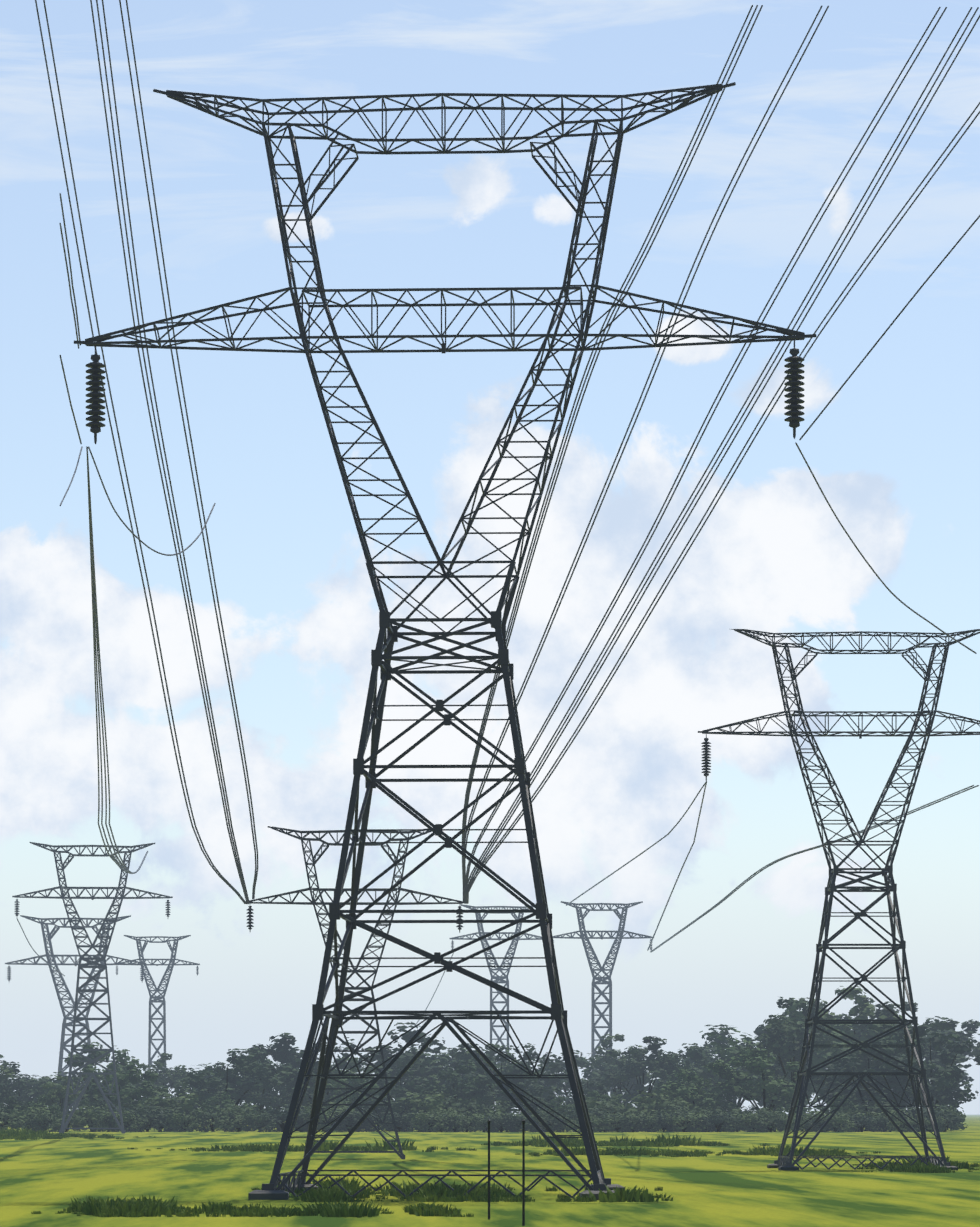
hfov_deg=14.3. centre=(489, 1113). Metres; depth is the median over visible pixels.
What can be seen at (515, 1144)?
weed
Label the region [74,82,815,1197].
tower
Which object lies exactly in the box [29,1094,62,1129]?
tree
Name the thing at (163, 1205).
weed band
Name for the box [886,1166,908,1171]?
weed
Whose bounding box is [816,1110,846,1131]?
bush
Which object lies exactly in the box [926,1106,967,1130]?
bush
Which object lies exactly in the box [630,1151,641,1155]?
weed
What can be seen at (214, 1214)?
weed band
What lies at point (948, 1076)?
tree
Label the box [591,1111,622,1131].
bush
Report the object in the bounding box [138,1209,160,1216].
weed band
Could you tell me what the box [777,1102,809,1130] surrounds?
tree
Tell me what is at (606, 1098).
tree
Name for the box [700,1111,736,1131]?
bush
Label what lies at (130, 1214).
weed band
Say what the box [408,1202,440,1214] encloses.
weed band
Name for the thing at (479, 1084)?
tree
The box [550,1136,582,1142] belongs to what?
weed
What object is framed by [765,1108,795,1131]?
bush
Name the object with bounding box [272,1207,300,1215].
weed band
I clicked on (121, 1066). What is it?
tree
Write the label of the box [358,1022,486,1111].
tree
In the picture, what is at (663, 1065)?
tree
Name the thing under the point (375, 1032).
tower
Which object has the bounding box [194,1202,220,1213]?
weed band
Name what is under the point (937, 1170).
weed
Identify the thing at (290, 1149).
weed
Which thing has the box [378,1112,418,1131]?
bush
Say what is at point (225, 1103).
tree
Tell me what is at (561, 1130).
bush
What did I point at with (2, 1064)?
tree
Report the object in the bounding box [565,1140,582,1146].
weed
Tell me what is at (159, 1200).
weed band
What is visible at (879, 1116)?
bush
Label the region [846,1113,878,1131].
bush
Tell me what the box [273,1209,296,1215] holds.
weed band
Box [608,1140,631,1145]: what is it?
weed
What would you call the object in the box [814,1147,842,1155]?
weed
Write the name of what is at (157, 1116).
bush
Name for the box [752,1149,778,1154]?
weed
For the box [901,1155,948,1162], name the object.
weed
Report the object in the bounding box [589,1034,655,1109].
tree
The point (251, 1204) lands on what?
weed band
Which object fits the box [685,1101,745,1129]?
bush
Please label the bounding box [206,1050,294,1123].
tree
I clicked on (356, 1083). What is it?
tree
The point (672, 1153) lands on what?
weed
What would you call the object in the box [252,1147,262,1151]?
weed
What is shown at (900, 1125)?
bush
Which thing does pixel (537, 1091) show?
tree
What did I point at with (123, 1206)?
weed band
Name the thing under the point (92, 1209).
weed band
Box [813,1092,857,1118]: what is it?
tree
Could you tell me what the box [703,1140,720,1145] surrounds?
weed
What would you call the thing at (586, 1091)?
tree
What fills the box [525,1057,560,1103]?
tree
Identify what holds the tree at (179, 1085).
on the ground
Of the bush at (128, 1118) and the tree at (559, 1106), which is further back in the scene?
the tree at (559, 1106)
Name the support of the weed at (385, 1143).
on the ground
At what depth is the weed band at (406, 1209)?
113.97 m
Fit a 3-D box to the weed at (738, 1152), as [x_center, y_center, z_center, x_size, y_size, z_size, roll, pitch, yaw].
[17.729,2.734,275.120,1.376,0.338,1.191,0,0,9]
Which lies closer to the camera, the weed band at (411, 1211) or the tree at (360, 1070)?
the weed band at (411, 1211)
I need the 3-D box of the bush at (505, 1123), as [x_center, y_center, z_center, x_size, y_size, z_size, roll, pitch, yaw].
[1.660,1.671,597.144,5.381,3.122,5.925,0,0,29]
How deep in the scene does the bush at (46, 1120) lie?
602.60 m
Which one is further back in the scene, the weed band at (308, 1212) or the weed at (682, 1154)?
the weed at (682, 1154)
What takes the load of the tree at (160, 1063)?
on the ground
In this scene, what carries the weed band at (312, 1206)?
on the ground
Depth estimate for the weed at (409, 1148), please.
304.07 m
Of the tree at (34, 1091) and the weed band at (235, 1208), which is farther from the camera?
the tree at (34, 1091)
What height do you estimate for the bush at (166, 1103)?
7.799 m
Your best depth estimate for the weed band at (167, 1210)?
111.10 m
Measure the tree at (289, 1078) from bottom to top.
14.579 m
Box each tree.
[0,1054,8,1067]
[0,1061,56,1107]
[0,1066,14,1105]
[14,1074,78,1108]
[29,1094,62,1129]
[38,1076,80,1116]
[43,1042,138,1107]
[47,1071,108,1110]
[62,1100,91,1130]
[80,1062,163,1112]
[103,1080,176,1111]
[130,1073,164,1100]
[141,1052,187,1110]
[162,1066,213,1107]
[171,1048,282,1111]
[174,1081,219,1113]
[189,1068,278,1112]
[201,1092,249,1120]
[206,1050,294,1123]
[240,1032,363,1108]
[263,1049,298,1125]
[272,1052,369,1108]
[313,1076,378,1109]
[330,1057,377,1108]
[333,1056,391,1098]
[345,1106,372,1121]
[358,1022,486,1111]
[362,1064,436,1110]
[409,1044,505,1098]
[414,1060,498,1112]
[429,1048,482,1108]
[455,1043,516,1102]
[463,1045,546,1115]
[490,1043,569,1108]
[499,1082,564,1113]
[516,1105,541,1114]
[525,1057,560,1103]
[530,1050,618,1111]
[543,1095,575,1114]
[563,1076,612,1108]
[569,1090,622,1112]
[583,1082,608,1104]
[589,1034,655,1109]
[595,1036,683,1110]
[610,1053,663,1105]
[634,1047,725,1104]
[652,1066,724,1106]
[657,1069,735,1109]
[664,1043,745,1101]
[679,1024,744,1106]
[701,1002,856,1108]
[704,1047,804,1112]
[726,1037,816,1106]
[746,1105,760,1112]
[750,997,832,1105]
[753,1005,867,1109]
[777,998,839,1111]
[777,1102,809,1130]
[809,1038,935,1130]
[813,986,905,1112]
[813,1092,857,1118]
[842,1024,930,1109]
[852,1001,971,1110]
[871,1024,979,1113]
[894,1019,979,1108]
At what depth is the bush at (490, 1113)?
608.38 m
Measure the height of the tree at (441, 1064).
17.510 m
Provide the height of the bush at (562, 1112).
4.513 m
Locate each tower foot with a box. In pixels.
[248,1184,624,1199]
[767,1164,957,1169]
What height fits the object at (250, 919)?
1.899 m
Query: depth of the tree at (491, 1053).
879.18 m
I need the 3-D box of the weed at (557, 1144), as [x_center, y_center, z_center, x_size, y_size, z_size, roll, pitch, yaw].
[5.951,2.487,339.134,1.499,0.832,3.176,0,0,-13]
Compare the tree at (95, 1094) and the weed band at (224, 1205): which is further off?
the tree at (95, 1094)
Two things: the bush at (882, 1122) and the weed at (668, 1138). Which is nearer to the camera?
the weed at (668, 1138)
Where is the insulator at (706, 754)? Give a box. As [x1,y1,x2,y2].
[701,733,710,781]
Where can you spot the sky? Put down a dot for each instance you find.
(895, 454)
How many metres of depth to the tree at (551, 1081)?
779.52 m
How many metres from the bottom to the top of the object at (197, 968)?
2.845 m
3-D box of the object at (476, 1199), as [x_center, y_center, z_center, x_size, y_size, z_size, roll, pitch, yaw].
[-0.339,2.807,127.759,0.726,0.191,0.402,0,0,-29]
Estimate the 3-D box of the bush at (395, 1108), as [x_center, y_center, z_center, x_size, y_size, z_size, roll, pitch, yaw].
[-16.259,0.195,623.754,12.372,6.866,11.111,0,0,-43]
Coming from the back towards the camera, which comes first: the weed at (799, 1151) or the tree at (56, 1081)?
the tree at (56, 1081)
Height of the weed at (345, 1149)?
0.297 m
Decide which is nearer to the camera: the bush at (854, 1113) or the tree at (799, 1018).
the bush at (854, 1113)
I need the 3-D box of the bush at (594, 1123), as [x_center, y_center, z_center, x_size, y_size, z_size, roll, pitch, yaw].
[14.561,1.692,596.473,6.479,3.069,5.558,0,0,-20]
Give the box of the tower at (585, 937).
[553,901,651,1095]
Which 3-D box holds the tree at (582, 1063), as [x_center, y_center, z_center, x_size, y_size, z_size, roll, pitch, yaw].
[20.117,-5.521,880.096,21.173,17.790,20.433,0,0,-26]
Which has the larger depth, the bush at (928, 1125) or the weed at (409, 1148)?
the bush at (928, 1125)
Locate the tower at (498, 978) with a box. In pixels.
[450,904,541,1112]
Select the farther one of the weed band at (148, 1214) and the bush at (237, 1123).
the bush at (237, 1123)
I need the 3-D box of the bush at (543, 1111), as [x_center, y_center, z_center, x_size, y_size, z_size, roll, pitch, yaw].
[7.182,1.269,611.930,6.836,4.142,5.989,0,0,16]
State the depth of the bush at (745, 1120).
598.65 m
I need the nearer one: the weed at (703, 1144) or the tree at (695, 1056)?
the weed at (703, 1144)
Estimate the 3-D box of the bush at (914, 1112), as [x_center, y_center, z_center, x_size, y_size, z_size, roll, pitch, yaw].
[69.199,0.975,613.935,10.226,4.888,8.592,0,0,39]
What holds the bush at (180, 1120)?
on the ground
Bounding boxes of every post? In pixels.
[487,1120,490,1219]
[522,1119,524,1225]
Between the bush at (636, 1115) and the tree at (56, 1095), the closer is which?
the bush at (636, 1115)
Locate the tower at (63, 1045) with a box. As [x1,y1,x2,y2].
[5,915,145,1105]
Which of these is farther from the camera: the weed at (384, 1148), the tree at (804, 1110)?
the tree at (804, 1110)
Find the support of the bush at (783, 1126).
on the ground
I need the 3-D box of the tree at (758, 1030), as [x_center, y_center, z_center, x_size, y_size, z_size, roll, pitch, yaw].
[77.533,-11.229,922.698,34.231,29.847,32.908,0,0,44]
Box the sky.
[0,0,979,1114]
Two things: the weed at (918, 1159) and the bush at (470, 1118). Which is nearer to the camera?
the weed at (918, 1159)
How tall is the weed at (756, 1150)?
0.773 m
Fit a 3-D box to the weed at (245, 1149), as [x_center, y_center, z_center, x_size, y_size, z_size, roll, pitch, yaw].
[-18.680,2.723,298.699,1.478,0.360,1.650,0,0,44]
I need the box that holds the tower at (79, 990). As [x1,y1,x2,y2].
[12,842,172,1133]
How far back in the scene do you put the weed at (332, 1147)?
307.71 m
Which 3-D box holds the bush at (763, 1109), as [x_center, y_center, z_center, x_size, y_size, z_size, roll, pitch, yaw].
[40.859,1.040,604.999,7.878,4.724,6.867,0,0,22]
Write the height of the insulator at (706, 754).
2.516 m
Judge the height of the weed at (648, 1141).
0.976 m
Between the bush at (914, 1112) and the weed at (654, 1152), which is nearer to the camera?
the weed at (654, 1152)
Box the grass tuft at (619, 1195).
[587,1185,648,1201]
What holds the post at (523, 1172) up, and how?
on the ground
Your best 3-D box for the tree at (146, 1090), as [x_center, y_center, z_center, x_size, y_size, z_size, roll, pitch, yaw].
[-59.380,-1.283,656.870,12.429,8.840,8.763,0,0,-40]
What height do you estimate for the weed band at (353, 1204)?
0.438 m
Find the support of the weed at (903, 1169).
on the ground
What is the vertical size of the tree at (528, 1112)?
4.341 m
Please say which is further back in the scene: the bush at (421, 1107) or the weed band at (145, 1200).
the bush at (421, 1107)
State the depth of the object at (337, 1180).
146.00 m
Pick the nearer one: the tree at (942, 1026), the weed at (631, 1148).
the weed at (631, 1148)
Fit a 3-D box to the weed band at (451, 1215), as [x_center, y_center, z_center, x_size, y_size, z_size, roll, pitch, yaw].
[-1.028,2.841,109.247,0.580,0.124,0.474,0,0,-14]
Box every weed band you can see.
[70,1195,126,1205]
[73,1203,88,1211]
[75,1195,148,1211]
[85,1198,131,1215]
[95,1203,134,1213]
[102,1200,142,1213]
[108,1206,152,1216]
[118,1202,154,1216]
[121,1197,176,1206]
[124,1198,158,1203]
[124,1211,140,1216]
[126,1200,170,1215]
[132,1195,177,1203]
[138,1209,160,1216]
[143,1202,173,1209]
[159,1208,185,1214]
[175,1210,198,1216]
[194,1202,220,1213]
[202,1201,232,1209]
[204,1210,225,1216]
[221,1205,249,1211]
[229,1208,242,1214]
[232,1209,252,1216]
[244,1202,268,1211]
[248,1209,272,1216]
[252,1203,292,1214]
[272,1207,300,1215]
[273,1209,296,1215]
[276,1213,291,1216]
[293,1204,348,1211]
[295,1208,321,1215]
[306,1202,341,1213]
[315,1199,358,1206]
[322,1199,370,1209]
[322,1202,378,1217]
[324,1200,382,1215]
[328,1204,376,1216]
[404,1205,430,1212]
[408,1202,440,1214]
[412,1203,451,1211]
[412,1205,437,1214]
[415,1209,437,1216]
[426,1208,460,1215]
[430,1203,455,1215]
[443,1213,464,1216]
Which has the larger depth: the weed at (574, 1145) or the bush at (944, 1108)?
the bush at (944, 1108)
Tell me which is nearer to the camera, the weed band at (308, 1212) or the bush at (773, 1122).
the weed band at (308, 1212)
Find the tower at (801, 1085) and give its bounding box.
[698,629,979,1169]
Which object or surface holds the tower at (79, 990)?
on the ground
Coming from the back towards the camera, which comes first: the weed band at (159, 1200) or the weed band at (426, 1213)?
the weed band at (159, 1200)
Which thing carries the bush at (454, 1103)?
on the ground
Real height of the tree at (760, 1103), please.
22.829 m
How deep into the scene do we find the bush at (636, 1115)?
607.52 m
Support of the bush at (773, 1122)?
on the ground
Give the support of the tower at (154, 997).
on the ground
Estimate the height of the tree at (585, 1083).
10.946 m
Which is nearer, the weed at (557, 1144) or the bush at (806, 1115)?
the weed at (557, 1144)
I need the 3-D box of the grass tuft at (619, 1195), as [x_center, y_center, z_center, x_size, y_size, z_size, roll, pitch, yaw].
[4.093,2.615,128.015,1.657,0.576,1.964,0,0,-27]
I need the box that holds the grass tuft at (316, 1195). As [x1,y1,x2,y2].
[302,1189,344,1201]
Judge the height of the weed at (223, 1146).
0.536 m
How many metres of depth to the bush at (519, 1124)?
596.62 m
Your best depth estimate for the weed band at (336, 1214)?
109.05 m
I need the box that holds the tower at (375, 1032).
[249,826,462,1158]
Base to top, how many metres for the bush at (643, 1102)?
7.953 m
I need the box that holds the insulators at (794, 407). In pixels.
[86,339,804,443]
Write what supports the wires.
attached to the tower at (585, 937)
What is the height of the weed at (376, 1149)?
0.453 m
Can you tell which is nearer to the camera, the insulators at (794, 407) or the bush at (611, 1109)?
the insulators at (794, 407)
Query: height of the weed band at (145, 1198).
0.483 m
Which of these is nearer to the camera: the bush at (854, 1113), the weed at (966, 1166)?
the weed at (966, 1166)
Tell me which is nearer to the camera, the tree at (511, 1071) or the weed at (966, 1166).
the weed at (966, 1166)
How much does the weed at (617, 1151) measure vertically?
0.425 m
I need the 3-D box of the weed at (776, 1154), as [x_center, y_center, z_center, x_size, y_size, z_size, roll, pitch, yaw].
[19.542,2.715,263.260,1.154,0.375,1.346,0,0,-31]
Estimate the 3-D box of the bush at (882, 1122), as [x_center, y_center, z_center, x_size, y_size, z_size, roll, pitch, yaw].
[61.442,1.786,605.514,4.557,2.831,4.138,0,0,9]
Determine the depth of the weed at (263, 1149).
298.16 m
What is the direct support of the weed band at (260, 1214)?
on the ground
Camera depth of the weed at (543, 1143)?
348.69 m
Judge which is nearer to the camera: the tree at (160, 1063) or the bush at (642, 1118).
the bush at (642, 1118)
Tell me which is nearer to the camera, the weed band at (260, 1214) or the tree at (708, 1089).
the weed band at (260, 1214)
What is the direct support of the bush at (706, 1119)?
on the ground
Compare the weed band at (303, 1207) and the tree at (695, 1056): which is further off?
the tree at (695, 1056)
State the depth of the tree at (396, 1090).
697.52 m
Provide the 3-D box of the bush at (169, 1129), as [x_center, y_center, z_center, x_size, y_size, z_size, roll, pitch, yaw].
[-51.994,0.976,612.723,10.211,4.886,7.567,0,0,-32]
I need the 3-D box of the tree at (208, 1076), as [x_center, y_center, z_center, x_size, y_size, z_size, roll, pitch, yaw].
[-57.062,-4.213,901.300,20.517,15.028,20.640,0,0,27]
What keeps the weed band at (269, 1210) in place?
on the ground
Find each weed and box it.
[0,1126,27,1130]
[14,1135,27,1139]
[15,1128,43,1134]
[20,1132,37,1137]
[210,1144,235,1148]
[224,1147,237,1151]
[237,1147,251,1150]
[238,1142,266,1148]
[241,1142,259,1150]
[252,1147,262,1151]
[261,1144,279,1150]
[269,1146,298,1151]
[313,1142,328,1150]
[325,1143,342,1149]
[341,1148,356,1150]
[365,1137,414,1149]
[369,1146,382,1150]
[372,1146,387,1150]
[403,1145,416,1150]
[508,1140,528,1145]
[531,1134,562,1142]
[534,1141,554,1145]
[549,1138,568,1146]
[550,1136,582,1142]
[561,1147,584,1154]
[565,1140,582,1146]
[567,1143,579,1146]
[605,1149,623,1153]
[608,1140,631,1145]
[610,1135,634,1142]
[617,1145,644,1150]
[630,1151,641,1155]
[632,1140,641,1145]
[645,1135,667,1143]
[646,1142,673,1146]
[646,1147,670,1154]
[651,1137,679,1146]
[655,1132,690,1142]
[665,1149,682,1155]
[671,1151,689,1156]
[675,1135,701,1145]
[688,1153,707,1156]
[699,1142,712,1145]
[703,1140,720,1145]
[732,1150,750,1153]
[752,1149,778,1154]
[753,1145,790,1154]
[770,1151,788,1155]
[776,1146,813,1153]
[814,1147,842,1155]
[820,1148,844,1155]
[821,1152,836,1155]
[881,1161,908,1166]
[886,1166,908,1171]
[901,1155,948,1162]
[902,1165,930,1171]
[912,1168,934,1172]
[917,1164,946,1172]
[950,1161,961,1167]
[953,1161,968,1168]
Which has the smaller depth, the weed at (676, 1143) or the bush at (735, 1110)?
the weed at (676, 1143)
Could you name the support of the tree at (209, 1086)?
on the ground
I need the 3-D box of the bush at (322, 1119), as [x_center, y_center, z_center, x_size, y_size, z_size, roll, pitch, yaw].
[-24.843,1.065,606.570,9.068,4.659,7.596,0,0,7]
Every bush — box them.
[0,1109,31,1130]
[8,1104,49,1131]
[24,1112,61,1131]
[46,1111,88,1131]
[70,1104,107,1131]
[89,1110,122,1131]
[102,1110,149,1131]
[127,1106,170,1131]
[136,1088,203,1130]
[137,1104,185,1131]
[165,1112,202,1131]
[190,1107,234,1131]
[215,1102,259,1130]
[217,1106,256,1131]
[241,1111,281,1131]
[258,1105,308,1131]
[276,1103,309,1130]
[277,1107,323,1131]
[302,1101,354,1131]
[304,1107,357,1131]
[327,1108,370,1131]
[354,1093,419,1131]
[357,1111,397,1131]
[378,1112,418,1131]
[391,1091,446,1118]
[403,1111,434,1131]
[408,1112,449,1131]
[418,1089,484,1130]
[418,1106,462,1131]
[426,1110,459,1131]
[447,1117,471,1131]
[453,1113,483,1131]
[462,1097,511,1130]
[464,1108,504,1131]
[472,1113,502,1131]
[483,1115,521,1131]
[495,1111,522,1131]
[500,1112,534,1131]
[516,1115,552,1131]
[519,1108,552,1131]
[531,1110,570,1131]
[536,1106,576,1131]
[549,1114,575,1131]
[554,1106,608,1131]
[565,1116,603,1131]
[572,1098,640,1130]
[590,1115,615,1131]
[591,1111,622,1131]
[598,1112,638,1131]
[612,1111,649,1131]
[616,1112,649,1131]
[620,1088,694,1130]
[636,1116,664,1131]
[639,1108,668,1131]
[646,1114,677,1131]
[650,1106,687,1131]
[662,1111,706,1131]
[663,1099,712,1114]
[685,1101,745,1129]
[689,1113,721,1131]
[692,1106,727,1131]
[700,1106,749,1131]
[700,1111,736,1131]
[724,1114,747,1131]
[727,1105,775,1131]
[731,1113,774,1131]
[749,1111,792,1131]
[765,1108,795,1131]
[775,1117,801,1131]
[784,1108,826,1131]
[799,1115,818,1131]
[802,1114,841,1131]
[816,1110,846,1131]
[817,1112,857,1131]
[838,1110,875,1131]
[842,1094,900,1130]
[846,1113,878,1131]
[858,1111,887,1131]
[873,1117,895,1131]
[880,1107,926,1131]
[884,1117,917,1131]
[902,1106,963,1131]
[902,1116,926,1131]
[914,1103,963,1130]
[915,1117,946,1131]
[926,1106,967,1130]
[926,1110,966,1131]
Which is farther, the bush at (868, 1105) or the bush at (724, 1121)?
the bush at (868, 1105)
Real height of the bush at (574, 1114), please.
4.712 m
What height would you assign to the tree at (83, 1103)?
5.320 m
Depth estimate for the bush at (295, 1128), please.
633.20 m
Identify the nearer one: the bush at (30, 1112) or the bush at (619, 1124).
the bush at (619, 1124)
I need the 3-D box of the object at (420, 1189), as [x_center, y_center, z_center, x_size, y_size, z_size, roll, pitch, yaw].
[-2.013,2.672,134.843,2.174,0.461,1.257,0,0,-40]
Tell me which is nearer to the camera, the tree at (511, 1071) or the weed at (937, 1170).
the weed at (937, 1170)
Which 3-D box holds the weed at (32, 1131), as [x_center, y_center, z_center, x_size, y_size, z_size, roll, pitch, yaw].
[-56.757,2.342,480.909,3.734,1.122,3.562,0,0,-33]
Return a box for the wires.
[17,0,979,1023]
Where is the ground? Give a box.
[0,1115,979,1226]
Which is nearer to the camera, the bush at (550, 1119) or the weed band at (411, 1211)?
the weed band at (411, 1211)
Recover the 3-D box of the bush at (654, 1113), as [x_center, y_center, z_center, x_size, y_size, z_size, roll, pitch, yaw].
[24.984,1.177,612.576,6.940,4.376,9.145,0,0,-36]
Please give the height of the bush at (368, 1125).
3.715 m
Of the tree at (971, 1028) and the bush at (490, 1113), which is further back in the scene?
the tree at (971, 1028)
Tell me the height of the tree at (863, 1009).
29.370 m
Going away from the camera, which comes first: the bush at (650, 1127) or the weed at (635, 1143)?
the weed at (635, 1143)
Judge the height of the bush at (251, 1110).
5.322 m
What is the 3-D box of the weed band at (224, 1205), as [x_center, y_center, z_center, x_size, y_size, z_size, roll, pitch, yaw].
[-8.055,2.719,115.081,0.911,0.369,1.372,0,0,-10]
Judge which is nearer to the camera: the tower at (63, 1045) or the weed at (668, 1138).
the weed at (668, 1138)
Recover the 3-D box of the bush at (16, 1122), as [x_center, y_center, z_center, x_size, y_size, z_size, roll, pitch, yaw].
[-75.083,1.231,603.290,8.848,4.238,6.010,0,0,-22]
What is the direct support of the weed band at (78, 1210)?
on the ground
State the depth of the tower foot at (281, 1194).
130.79 m
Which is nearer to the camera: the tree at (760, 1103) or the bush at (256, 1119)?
the bush at (256, 1119)
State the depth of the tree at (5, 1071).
771.80 m
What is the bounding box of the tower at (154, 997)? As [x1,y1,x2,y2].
[120,935,199,1112]
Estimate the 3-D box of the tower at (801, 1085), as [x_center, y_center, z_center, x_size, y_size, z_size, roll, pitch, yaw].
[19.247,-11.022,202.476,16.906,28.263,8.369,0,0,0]

